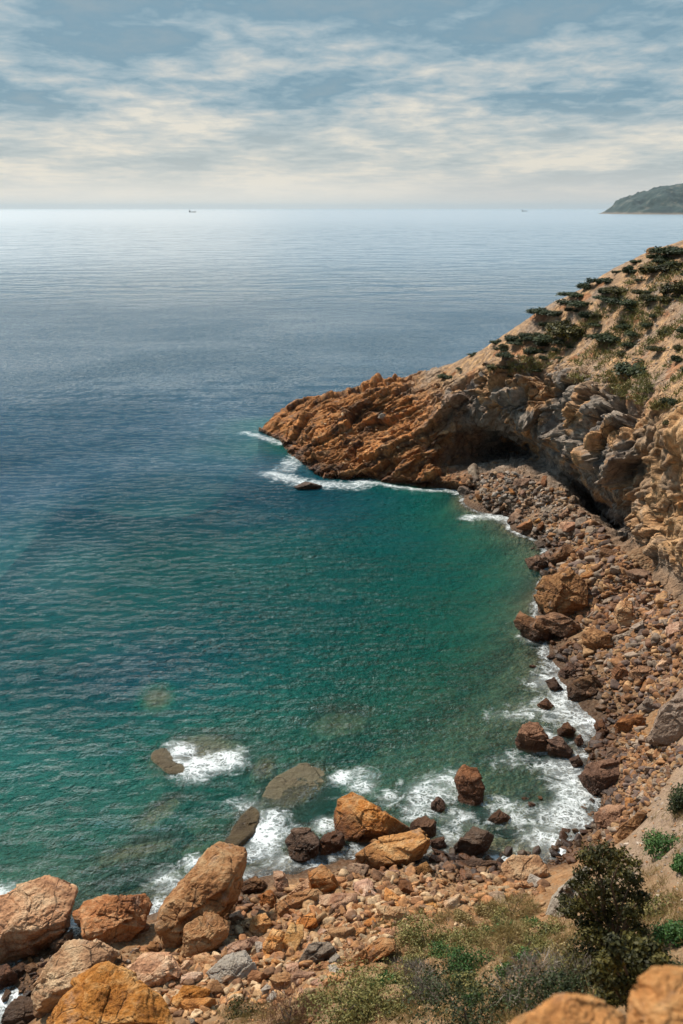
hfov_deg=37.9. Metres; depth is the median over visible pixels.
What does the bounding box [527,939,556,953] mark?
cushion plant
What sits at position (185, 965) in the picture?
stone
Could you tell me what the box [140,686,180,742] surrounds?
submerged rock
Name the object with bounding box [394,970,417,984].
cushion plant
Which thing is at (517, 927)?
shrub
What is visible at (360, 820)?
boulder
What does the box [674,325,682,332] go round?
bush
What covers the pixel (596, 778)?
boulder
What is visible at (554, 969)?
cushion plant
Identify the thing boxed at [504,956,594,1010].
shrub
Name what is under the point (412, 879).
stone
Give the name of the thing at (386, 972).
cushion plant
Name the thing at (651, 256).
bush
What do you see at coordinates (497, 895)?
stone
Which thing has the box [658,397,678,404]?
bush
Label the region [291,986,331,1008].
shrub
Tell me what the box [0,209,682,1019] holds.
sea
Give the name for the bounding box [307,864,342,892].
boulder
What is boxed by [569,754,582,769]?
boulder
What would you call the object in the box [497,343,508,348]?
bush
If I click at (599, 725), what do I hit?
boulder
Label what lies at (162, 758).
submerged rock
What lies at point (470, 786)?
boulder
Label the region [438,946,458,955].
cushion plant
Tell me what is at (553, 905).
boulder
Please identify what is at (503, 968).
shrub
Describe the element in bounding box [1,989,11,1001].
stone
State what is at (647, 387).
bush
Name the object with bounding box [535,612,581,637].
boulder
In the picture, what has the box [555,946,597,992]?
shrub
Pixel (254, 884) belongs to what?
boulder
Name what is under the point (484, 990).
cushion plant
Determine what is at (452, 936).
cushion plant
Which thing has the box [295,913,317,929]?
boulder
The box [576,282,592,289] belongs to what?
bush
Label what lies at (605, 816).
boulder
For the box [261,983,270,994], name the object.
stone
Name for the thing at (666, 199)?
hill
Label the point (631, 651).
beach shingle
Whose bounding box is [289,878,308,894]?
boulder
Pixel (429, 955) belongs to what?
cushion plant
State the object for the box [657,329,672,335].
bush
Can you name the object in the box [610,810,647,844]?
boulder
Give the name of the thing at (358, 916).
rubble gravel
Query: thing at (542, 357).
bush
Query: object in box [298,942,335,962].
boulder
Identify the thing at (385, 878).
stone
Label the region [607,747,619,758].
stone
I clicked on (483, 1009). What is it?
shrub
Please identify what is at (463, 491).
stone
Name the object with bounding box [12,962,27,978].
stone
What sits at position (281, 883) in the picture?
boulder
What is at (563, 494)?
stone
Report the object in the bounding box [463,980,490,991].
cushion plant
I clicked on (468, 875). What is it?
stone
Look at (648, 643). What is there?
stone
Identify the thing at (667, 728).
boulder
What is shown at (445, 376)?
bush
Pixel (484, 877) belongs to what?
stone
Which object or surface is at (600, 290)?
bush
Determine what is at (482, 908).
cushion plant
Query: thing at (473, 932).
shrub
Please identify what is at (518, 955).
cushion plant
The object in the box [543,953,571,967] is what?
cushion plant
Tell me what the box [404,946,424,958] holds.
cushion plant
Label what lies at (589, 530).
stone
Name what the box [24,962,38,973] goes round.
stone
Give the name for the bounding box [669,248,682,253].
bush
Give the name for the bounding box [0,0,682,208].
sky
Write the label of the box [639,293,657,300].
bush
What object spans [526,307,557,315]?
bush
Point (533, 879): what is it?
stone
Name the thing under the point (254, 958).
stone
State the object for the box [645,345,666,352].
bush
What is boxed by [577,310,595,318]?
bush
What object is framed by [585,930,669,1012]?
tree
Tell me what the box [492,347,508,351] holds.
bush
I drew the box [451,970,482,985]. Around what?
cushion plant
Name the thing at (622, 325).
bush
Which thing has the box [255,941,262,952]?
stone
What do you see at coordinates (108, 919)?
boulder
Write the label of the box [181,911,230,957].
boulder
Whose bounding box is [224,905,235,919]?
boulder
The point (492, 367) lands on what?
bush
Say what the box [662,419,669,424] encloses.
bush
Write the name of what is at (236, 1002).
shrub
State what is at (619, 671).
boulder
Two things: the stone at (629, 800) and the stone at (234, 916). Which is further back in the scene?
the stone at (629, 800)
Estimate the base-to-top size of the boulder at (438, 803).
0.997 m
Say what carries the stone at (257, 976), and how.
on the ground at (452, 670)
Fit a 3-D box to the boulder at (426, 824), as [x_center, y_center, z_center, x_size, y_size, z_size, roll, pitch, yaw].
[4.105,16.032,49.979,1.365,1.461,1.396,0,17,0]
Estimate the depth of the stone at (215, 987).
35.25 m
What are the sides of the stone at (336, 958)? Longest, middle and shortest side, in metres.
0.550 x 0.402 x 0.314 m
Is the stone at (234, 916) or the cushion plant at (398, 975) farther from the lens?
the stone at (234, 916)
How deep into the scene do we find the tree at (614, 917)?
27.32 m
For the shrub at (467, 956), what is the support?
on the ground at (452, 670)
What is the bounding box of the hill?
[599,183,682,214]
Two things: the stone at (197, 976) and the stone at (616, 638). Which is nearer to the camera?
the stone at (197, 976)
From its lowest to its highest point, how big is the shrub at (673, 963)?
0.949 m
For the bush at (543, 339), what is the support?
on the headland
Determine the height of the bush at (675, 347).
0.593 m
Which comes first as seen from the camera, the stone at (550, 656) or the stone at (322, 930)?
the stone at (322, 930)
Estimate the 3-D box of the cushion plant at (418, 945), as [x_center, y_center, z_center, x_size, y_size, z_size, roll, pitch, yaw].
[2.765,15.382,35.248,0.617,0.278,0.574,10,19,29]
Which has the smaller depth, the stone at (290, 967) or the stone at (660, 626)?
the stone at (290, 967)
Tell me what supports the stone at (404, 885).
on the ground at (452, 670)
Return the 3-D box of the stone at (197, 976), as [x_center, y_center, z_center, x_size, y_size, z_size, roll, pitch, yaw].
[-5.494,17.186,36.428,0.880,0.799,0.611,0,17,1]
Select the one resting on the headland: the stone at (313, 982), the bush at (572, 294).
the bush at (572, 294)
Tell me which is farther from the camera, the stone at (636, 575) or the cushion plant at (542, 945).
the stone at (636, 575)
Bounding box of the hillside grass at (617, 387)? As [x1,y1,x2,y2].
[488,260,682,410]
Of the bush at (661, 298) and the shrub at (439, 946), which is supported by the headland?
the bush at (661, 298)
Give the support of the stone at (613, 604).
on the ground at (452, 670)
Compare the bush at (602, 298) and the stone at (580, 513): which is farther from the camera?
the bush at (602, 298)
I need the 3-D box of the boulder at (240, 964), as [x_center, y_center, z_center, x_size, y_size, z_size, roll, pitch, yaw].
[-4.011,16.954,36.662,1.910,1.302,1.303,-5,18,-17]
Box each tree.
[555,839,655,946]
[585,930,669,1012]
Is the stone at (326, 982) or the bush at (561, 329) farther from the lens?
the bush at (561, 329)
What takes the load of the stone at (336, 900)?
on the ground at (452, 670)
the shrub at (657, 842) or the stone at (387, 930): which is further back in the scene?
the stone at (387, 930)
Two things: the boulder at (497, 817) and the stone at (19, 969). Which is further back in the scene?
the boulder at (497, 817)
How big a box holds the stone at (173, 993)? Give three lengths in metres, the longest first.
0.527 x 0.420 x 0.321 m
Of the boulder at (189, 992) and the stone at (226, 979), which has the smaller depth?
the boulder at (189, 992)
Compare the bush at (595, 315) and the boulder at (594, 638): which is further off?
the bush at (595, 315)
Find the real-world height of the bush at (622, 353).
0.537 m
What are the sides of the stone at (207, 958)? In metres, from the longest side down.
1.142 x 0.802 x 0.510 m
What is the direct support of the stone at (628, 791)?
on the ground at (452, 670)
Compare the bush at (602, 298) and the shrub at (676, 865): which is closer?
the shrub at (676, 865)
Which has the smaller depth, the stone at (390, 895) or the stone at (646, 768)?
the stone at (390, 895)
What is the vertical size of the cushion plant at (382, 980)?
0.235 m
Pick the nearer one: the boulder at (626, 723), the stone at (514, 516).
the boulder at (626, 723)
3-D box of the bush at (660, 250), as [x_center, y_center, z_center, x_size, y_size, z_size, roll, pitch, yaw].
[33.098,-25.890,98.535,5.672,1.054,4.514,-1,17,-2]
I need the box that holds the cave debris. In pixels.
[465,470,590,543]
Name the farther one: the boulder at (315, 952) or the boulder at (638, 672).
the boulder at (638, 672)
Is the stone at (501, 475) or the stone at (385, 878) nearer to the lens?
the stone at (385, 878)
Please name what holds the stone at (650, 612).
on the ground at (452, 670)
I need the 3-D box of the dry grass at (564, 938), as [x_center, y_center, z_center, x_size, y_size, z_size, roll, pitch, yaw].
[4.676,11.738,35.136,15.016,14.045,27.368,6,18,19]
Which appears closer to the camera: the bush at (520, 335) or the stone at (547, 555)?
the stone at (547, 555)
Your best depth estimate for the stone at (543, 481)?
99.87 m
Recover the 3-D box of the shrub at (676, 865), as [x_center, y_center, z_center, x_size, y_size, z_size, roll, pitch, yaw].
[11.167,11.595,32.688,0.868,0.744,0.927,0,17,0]
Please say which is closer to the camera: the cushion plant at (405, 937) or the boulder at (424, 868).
the cushion plant at (405, 937)
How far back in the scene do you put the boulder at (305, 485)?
110.92 m
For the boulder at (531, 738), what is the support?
on the ground at (452, 670)
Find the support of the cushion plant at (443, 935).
on the ground at (452, 670)
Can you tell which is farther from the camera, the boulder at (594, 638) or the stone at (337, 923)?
the boulder at (594, 638)
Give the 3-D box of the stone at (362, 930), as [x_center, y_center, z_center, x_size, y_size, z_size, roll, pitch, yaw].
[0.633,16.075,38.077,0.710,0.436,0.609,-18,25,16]
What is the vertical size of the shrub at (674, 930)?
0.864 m
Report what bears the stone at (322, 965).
on the ground at (452, 670)
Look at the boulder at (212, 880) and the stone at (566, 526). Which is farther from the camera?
the stone at (566, 526)
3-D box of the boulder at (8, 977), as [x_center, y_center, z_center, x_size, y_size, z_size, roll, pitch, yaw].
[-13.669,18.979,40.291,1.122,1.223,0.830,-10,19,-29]
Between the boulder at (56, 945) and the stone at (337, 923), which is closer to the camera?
the stone at (337, 923)
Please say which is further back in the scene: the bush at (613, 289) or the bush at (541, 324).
the bush at (541, 324)
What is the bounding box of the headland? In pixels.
[258,240,682,608]
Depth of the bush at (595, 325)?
98.49 m
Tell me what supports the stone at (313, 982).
on the ground at (452, 670)
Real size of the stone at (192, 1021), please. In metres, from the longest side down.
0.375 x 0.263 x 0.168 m
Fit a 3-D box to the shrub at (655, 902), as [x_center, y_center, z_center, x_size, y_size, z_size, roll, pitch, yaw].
[9.408,11.923,30.059,2.389,0.694,1.643,0,17,0]
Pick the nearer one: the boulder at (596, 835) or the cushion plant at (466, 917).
the cushion plant at (466, 917)
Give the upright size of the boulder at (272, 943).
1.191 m
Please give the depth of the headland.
101.95 m
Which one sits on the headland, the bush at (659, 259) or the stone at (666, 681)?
the bush at (659, 259)
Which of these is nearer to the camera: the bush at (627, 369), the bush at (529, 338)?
the bush at (627, 369)
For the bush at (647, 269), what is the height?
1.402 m
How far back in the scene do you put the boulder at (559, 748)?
56.84 m
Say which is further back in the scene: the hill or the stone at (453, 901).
the hill
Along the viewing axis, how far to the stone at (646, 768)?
50.59 m
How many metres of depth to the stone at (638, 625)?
67.34 m
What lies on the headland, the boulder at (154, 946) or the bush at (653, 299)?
the bush at (653, 299)
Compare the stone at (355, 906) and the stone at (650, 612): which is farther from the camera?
the stone at (650, 612)
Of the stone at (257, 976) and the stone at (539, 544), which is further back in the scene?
the stone at (539, 544)
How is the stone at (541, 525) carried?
on the cave debris
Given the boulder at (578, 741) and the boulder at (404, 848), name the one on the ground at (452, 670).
the boulder at (578, 741)
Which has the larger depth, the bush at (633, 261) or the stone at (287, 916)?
the bush at (633, 261)
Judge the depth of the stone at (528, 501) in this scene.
98.99 m
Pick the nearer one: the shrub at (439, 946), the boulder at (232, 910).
the shrub at (439, 946)
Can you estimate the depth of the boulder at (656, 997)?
6.37 m
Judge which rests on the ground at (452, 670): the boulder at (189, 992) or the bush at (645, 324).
the boulder at (189, 992)
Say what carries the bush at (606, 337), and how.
on the headland
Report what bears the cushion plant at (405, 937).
on the ground at (452, 670)
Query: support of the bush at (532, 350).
on the headland
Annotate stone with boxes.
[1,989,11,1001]
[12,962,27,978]
[18,983,25,993]
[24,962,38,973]
[118,958,126,963]
[165,991,176,999]
[180,960,189,969]
[180,971,202,984]
[181,997,216,1010]
[189,1018,196,1023]
[192,952,217,967]
[206,980,224,995]
[221,975,233,982]
[227,991,242,1000]
[229,910,244,921]
[247,970,268,983]
[251,956,258,961]
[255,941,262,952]
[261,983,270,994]
[266,991,276,1002]
[271,959,280,965]
[282,914,290,919]
[282,922,303,953]
[285,962,299,973]
[290,970,315,983]
[310,978,322,985]
[313,961,329,970]
[317,892,357,910]
[318,928,327,933]
[322,976,336,984]
[328,926,354,938]
[328,953,340,963]
[328,964,338,971]
[334,920,340,926]
[347,863,368,875]
[351,903,362,909]
[354,878,375,896]
[354,927,365,936]
[363,916,375,926]
[381,928,391,933]
[383,876,390,881]
[384,887,400,906]
[398,877,413,894]
[408,876,417,882]
[425,902,437,907]
[429,854,443,862]
[429,889,437,895]
[435,865,441,870]
[444,894,460,908]
[457,486,474,496]
[465,870,471,879]
[468,463,482,478]
[472,873,487,879]
[475,494,481,500]
[489,890,505,902]
[497,473,504,478]
[498,875,506,882]
[506,511,523,524]
[508,488,515,494]
[512,882,520,889]
[513,478,531,485]
[516,519,532,530]
[517,881,530,887]
[520,489,525,495]
[524,498,531,503]
[527,801,535,809]
[527,874,540,886]
[534,540,545,549]
[536,521,544,530]
[541,476,547,486]
[543,551,550,559]
[546,536,552,547]
[546,654,554,659]
[556,492,566,498]
[558,508,569,518]
[558,522,574,531]
[561,828,570,834]
[577,510,585,517]
[583,526,597,541]
[586,564,600,571]
[592,597,600,606]
[599,548,619,559]
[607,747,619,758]
[608,602,617,608]
[609,565,619,573]
[612,630,631,644]
[625,797,634,805]
[626,568,650,582]
[626,789,630,795]
[631,620,644,629]
[636,796,642,802]
[639,655,648,664]
[644,610,654,615]
[644,766,654,774]
[645,634,660,647]
[646,747,655,755]
[652,624,665,629]
[655,658,666,669]
[656,600,666,609]
[657,744,667,752]
[659,677,670,686]
[665,622,679,637]
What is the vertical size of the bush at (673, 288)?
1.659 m
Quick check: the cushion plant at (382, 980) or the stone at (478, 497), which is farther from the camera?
the stone at (478, 497)
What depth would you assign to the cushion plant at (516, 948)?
31.66 m
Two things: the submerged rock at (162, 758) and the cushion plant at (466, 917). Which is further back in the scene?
the submerged rock at (162, 758)
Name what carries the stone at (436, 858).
on the ground at (452, 670)
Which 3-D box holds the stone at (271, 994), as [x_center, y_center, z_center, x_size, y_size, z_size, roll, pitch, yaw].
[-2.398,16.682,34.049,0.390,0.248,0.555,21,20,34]
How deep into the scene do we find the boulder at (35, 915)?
41.91 m
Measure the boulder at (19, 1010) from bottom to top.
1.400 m
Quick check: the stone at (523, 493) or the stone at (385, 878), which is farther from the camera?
the stone at (523, 493)
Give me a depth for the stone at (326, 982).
33.06 m
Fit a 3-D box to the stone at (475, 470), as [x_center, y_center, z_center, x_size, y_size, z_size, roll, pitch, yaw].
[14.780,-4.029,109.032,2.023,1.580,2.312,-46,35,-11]
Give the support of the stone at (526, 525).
on the ground at (452, 670)
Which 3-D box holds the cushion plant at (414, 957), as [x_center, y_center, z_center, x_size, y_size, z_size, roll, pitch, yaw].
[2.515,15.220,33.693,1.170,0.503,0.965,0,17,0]
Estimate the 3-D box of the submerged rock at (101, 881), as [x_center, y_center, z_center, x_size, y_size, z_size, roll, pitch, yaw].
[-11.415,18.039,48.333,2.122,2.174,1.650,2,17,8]
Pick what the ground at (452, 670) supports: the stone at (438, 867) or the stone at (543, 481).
the stone at (438, 867)
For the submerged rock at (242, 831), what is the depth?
49.88 m
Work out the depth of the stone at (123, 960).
38.85 m
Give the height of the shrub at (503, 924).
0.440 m
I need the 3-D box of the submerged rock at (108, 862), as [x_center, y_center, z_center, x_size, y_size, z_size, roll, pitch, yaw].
[-9.666,17.606,49.180,4.632,2.213,2.394,-13,21,-36]
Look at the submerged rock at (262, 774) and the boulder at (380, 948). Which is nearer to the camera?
the boulder at (380, 948)
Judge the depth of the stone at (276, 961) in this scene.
36.77 m
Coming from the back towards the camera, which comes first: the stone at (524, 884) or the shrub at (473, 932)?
the stone at (524, 884)
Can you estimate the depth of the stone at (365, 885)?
43.05 m
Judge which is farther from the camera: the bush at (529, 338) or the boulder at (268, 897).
the bush at (529, 338)
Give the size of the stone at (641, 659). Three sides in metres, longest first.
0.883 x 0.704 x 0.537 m
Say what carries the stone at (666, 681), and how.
on the ground at (452, 670)
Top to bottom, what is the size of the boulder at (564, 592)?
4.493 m
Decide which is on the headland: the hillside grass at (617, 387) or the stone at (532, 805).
the hillside grass at (617, 387)
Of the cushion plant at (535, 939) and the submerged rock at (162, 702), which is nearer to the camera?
the cushion plant at (535, 939)
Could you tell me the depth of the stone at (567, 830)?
49.98 m
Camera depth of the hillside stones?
85.81 m
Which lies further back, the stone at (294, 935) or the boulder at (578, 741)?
the boulder at (578, 741)
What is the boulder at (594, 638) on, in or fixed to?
on the ground at (452, 670)
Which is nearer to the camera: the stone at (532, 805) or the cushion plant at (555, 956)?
the cushion plant at (555, 956)
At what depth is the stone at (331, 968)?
34.44 m
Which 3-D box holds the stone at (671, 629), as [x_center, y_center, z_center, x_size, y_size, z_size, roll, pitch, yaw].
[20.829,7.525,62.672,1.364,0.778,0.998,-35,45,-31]
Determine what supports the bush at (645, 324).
on the headland
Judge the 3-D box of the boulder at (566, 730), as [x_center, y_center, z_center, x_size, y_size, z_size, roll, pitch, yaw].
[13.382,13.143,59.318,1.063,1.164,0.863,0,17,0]
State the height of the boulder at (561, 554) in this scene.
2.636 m
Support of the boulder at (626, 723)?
on the ground at (452, 670)
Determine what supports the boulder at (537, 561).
on the ground at (452, 670)
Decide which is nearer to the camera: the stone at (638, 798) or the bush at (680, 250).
the stone at (638, 798)
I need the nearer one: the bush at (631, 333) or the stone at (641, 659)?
the stone at (641, 659)
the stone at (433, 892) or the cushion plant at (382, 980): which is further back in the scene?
the stone at (433, 892)
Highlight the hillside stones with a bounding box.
[484,255,682,922]
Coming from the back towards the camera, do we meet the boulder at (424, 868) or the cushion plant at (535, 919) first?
the boulder at (424, 868)
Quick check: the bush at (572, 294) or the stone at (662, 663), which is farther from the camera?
the bush at (572, 294)
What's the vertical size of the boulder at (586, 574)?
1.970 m
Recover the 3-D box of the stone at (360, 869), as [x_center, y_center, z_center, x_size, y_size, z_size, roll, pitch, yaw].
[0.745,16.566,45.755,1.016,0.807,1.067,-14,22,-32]
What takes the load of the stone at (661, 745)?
on the ground at (452, 670)
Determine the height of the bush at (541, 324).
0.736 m
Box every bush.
[436,373,452,378]
[486,363,514,370]
[489,338,501,343]
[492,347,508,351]
[494,351,514,357]
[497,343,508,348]
[503,334,518,340]
[505,339,523,345]
[516,332,530,337]
[521,333,537,340]
[523,346,543,355]
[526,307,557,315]
[532,340,549,346]
[533,333,566,344]
[537,321,550,325]
[538,355,548,359]
[541,318,585,338]
[552,310,562,315]
[554,298,587,307]
[555,291,583,297]
[564,307,573,311]
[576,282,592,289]
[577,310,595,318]
[584,277,612,283]
[587,332,622,342]
[588,323,600,326]
[590,313,601,316]
[592,295,620,302]
[598,287,609,293]
[602,285,626,293]
[605,296,637,306]
[612,355,649,376]
[615,323,630,328]
[615,350,625,356]
[616,319,627,324]
[621,266,636,274]
[621,340,635,347]
[624,330,644,336]
[629,259,641,262]
[630,289,647,294]
[637,263,682,274]
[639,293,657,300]
[640,321,652,327]
[644,383,652,390]
[645,253,665,258]
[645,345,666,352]
[646,245,681,254]
[646,294,656,301]
[651,254,674,263]
[656,294,672,302]
[657,280,682,295]
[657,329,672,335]
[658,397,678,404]
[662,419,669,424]
[664,260,682,266]
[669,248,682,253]
[670,355,682,362]
[672,344,682,350]
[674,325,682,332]
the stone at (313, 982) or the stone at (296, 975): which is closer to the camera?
the stone at (313, 982)
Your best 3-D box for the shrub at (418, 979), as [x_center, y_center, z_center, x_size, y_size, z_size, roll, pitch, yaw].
[2.418,13.957,29.345,1.811,1.098,2.235,0,17,0]
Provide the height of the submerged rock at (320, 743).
2.256 m
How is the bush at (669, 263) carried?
on the headland
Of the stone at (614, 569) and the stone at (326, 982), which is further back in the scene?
the stone at (614, 569)
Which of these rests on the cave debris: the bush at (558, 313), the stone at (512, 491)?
the stone at (512, 491)
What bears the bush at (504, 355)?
on the headland
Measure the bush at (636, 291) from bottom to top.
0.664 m
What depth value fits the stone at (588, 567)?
77.34 m
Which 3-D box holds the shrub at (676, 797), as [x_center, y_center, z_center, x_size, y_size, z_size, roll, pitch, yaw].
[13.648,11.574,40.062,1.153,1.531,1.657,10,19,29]
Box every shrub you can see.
[222,994,261,1019]
[250,975,329,1023]
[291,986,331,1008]
[297,953,428,1023]
[388,946,538,1023]
[388,954,429,973]
[392,906,476,954]
[396,959,444,1006]
[428,940,466,958]
[444,943,497,974]
[447,921,490,946]
[448,961,474,980]
[464,914,535,958]
[479,890,546,920]
[487,938,596,1012]
[492,960,517,979]
[495,919,514,929]
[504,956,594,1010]
[521,914,567,939]
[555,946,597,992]
[562,925,601,965]
[619,889,673,920]
[641,828,682,861]
[647,917,682,948]
[662,948,682,966]
[665,781,682,814]
[669,850,682,874]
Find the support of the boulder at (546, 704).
in the sea
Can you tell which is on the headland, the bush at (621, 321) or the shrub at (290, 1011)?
the bush at (621, 321)
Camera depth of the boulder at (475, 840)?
48.12 m
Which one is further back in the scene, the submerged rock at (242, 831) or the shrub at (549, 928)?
the submerged rock at (242, 831)
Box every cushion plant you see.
[367,977,383,990]
[377,969,405,984]
[379,1000,406,1018]
[391,929,414,951]
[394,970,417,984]
[399,953,425,968]
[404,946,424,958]
[412,939,426,948]
[428,931,448,941]
[428,947,443,957]
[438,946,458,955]
[440,979,467,997]
[447,933,473,948]
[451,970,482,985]
[453,909,464,915]
[453,909,474,922]
[460,993,480,1007]
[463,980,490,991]
[467,985,489,993]
[473,901,498,918]
[482,925,498,935]
[489,905,509,921]
[503,943,525,959]
[507,922,532,937]
[514,944,543,962]
[518,915,539,926]
[520,929,546,949]
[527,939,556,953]
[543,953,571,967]
[545,940,579,960]
[547,957,573,975]
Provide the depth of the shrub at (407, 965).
32.55 m
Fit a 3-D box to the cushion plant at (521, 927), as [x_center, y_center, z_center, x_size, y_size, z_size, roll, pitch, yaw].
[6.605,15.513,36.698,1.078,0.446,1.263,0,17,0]
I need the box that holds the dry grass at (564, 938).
[210,775,682,1023]
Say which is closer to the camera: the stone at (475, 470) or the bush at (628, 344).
the bush at (628, 344)
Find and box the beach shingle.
[7,517,682,1001]
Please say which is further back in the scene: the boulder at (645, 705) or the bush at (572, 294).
the bush at (572, 294)
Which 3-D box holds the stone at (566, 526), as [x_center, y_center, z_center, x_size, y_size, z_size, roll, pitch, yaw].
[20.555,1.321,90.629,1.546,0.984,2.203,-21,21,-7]
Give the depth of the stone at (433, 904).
40.95 m
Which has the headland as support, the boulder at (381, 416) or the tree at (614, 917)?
the boulder at (381, 416)
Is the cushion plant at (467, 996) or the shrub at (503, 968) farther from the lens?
the shrub at (503, 968)
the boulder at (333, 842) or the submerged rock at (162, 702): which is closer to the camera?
the boulder at (333, 842)
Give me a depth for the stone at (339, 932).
37.80 m
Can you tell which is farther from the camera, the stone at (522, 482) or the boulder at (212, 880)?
the stone at (522, 482)
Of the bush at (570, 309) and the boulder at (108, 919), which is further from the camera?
the bush at (570, 309)
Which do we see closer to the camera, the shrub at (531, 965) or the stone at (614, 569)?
the shrub at (531, 965)
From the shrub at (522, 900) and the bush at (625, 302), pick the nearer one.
the shrub at (522, 900)
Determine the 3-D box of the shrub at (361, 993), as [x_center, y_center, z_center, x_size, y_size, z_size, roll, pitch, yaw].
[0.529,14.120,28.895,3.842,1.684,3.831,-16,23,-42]
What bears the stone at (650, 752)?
on the ground at (452, 670)
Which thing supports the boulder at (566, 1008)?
on the ground at (452, 670)
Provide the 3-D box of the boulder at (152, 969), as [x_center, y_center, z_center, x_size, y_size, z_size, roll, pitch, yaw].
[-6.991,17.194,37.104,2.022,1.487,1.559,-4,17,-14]
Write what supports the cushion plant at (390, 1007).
on the ground at (452, 670)
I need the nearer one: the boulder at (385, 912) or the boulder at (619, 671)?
the boulder at (385, 912)
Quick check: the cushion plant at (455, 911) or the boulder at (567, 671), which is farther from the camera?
the boulder at (567, 671)
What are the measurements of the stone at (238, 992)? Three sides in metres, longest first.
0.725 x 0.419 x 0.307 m
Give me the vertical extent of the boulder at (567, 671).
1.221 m
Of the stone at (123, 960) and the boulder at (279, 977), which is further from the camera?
the stone at (123, 960)
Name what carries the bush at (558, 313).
on the headland
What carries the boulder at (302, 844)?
in the sea
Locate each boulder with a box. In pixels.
[0,875,77,964]
[0,964,17,992]
[1,996,35,1023]
[31,938,120,1018]
[46,961,174,1023]
[49,929,73,953]
[72,893,152,943]
[126,952,181,986]
[145,941,161,952]
[154,841,247,949]
[170,985,210,1008]
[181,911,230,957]
[206,950,256,983]
[219,936,258,953]
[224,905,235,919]
[241,875,267,894]
[249,913,271,936]
[258,889,276,907]
[262,928,285,954]
[269,971,291,987]
[273,871,288,891]
[274,889,322,917]
[285,827,319,863]
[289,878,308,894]
[294,481,321,489]
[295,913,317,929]
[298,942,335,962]
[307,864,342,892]
[318,831,344,858]
[333,792,409,846]
[340,937,395,966]
[354,828,429,868]
[375,905,411,920]
[378,413,384,419]
[410,815,436,839]
[414,861,433,875]
[430,836,446,851]
[431,796,445,815]
[431,848,447,855]
[453,826,493,854]
[454,764,484,812]
[457,859,498,869]
[486,809,510,826]
[501,854,548,880]
[510,993,625,1023]
[513,611,554,643]
[515,721,548,757]
[525,555,547,572]
[533,567,587,616]
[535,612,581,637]
[537,698,553,712]
[545,677,563,693]
[546,736,572,762]
[546,866,590,917]
[547,544,576,564]
[556,722,575,741]
[558,664,576,678]
[566,675,601,702]
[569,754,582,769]
[574,734,583,748]
[578,758,620,796]
[580,571,594,582]
[581,626,613,652]
[592,828,603,844]
[593,719,608,736]
[594,804,625,827]
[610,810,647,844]
[611,663,628,680]
[613,714,645,733]
[614,600,635,626]
[626,965,682,1023]
[628,665,651,684]
[636,698,655,712]
[645,688,682,746]
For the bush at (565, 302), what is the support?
on the headland
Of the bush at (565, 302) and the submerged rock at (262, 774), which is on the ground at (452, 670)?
the submerged rock at (262, 774)
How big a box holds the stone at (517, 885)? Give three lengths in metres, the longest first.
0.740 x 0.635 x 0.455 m
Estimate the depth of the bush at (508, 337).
110.06 m
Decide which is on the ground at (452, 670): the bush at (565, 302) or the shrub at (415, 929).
the shrub at (415, 929)
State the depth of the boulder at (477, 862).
46.92 m
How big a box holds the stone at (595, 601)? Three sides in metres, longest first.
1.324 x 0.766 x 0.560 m
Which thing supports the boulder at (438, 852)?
on the ground at (452, 670)
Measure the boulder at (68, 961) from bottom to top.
2.988 m
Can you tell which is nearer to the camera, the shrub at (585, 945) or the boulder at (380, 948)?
the shrub at (585, 945)
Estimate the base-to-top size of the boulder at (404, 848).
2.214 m
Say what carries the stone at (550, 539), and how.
on the ground at (452, 670)
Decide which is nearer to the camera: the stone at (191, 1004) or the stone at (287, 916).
the stone at (191, 1004)
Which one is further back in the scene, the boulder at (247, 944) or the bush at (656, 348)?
the bush at (656, 348)
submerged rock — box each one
[87,856,105,890]
[100,839,186,893]
[129,799,187,845]
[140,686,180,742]
[144,734,254,806]
[224,806,267,860]
[243,757,277,810]
[259,763,341,831]
[297,713,372,765]
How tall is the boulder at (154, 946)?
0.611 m
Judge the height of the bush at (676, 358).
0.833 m
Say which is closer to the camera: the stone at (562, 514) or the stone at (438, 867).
the stone at (438, 867)
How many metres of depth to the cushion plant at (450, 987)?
29.50 m
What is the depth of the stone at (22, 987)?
39.82 m
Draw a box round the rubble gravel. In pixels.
[136,860,552,1023]
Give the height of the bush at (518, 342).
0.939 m
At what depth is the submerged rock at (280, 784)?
53.62 m
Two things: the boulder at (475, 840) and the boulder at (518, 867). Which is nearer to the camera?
the boulder at (518, 867)
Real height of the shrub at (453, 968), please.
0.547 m
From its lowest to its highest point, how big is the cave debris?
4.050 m
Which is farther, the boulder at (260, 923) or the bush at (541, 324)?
the bush at (541, 324)
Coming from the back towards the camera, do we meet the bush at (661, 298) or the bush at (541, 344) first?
the bush at (541, 344)
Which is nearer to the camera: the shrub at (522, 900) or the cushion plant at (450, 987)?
the cushion plant at (450, 987)
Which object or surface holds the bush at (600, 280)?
on the headland
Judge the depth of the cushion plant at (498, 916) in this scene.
39.27 m
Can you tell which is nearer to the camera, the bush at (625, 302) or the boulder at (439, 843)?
the boulder at (439, 843)
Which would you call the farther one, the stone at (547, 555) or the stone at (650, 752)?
the stone at (547, 555)
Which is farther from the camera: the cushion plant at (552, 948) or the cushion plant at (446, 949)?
the cushion plant at (446, 949)
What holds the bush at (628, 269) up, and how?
on the headland
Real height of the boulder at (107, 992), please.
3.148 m
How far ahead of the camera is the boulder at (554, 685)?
64.72 m
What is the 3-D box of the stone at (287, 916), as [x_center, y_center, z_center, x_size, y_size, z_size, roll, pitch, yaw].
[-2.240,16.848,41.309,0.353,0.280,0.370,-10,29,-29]
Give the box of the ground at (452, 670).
[0,488,682,1023]
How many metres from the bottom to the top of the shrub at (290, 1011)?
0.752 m

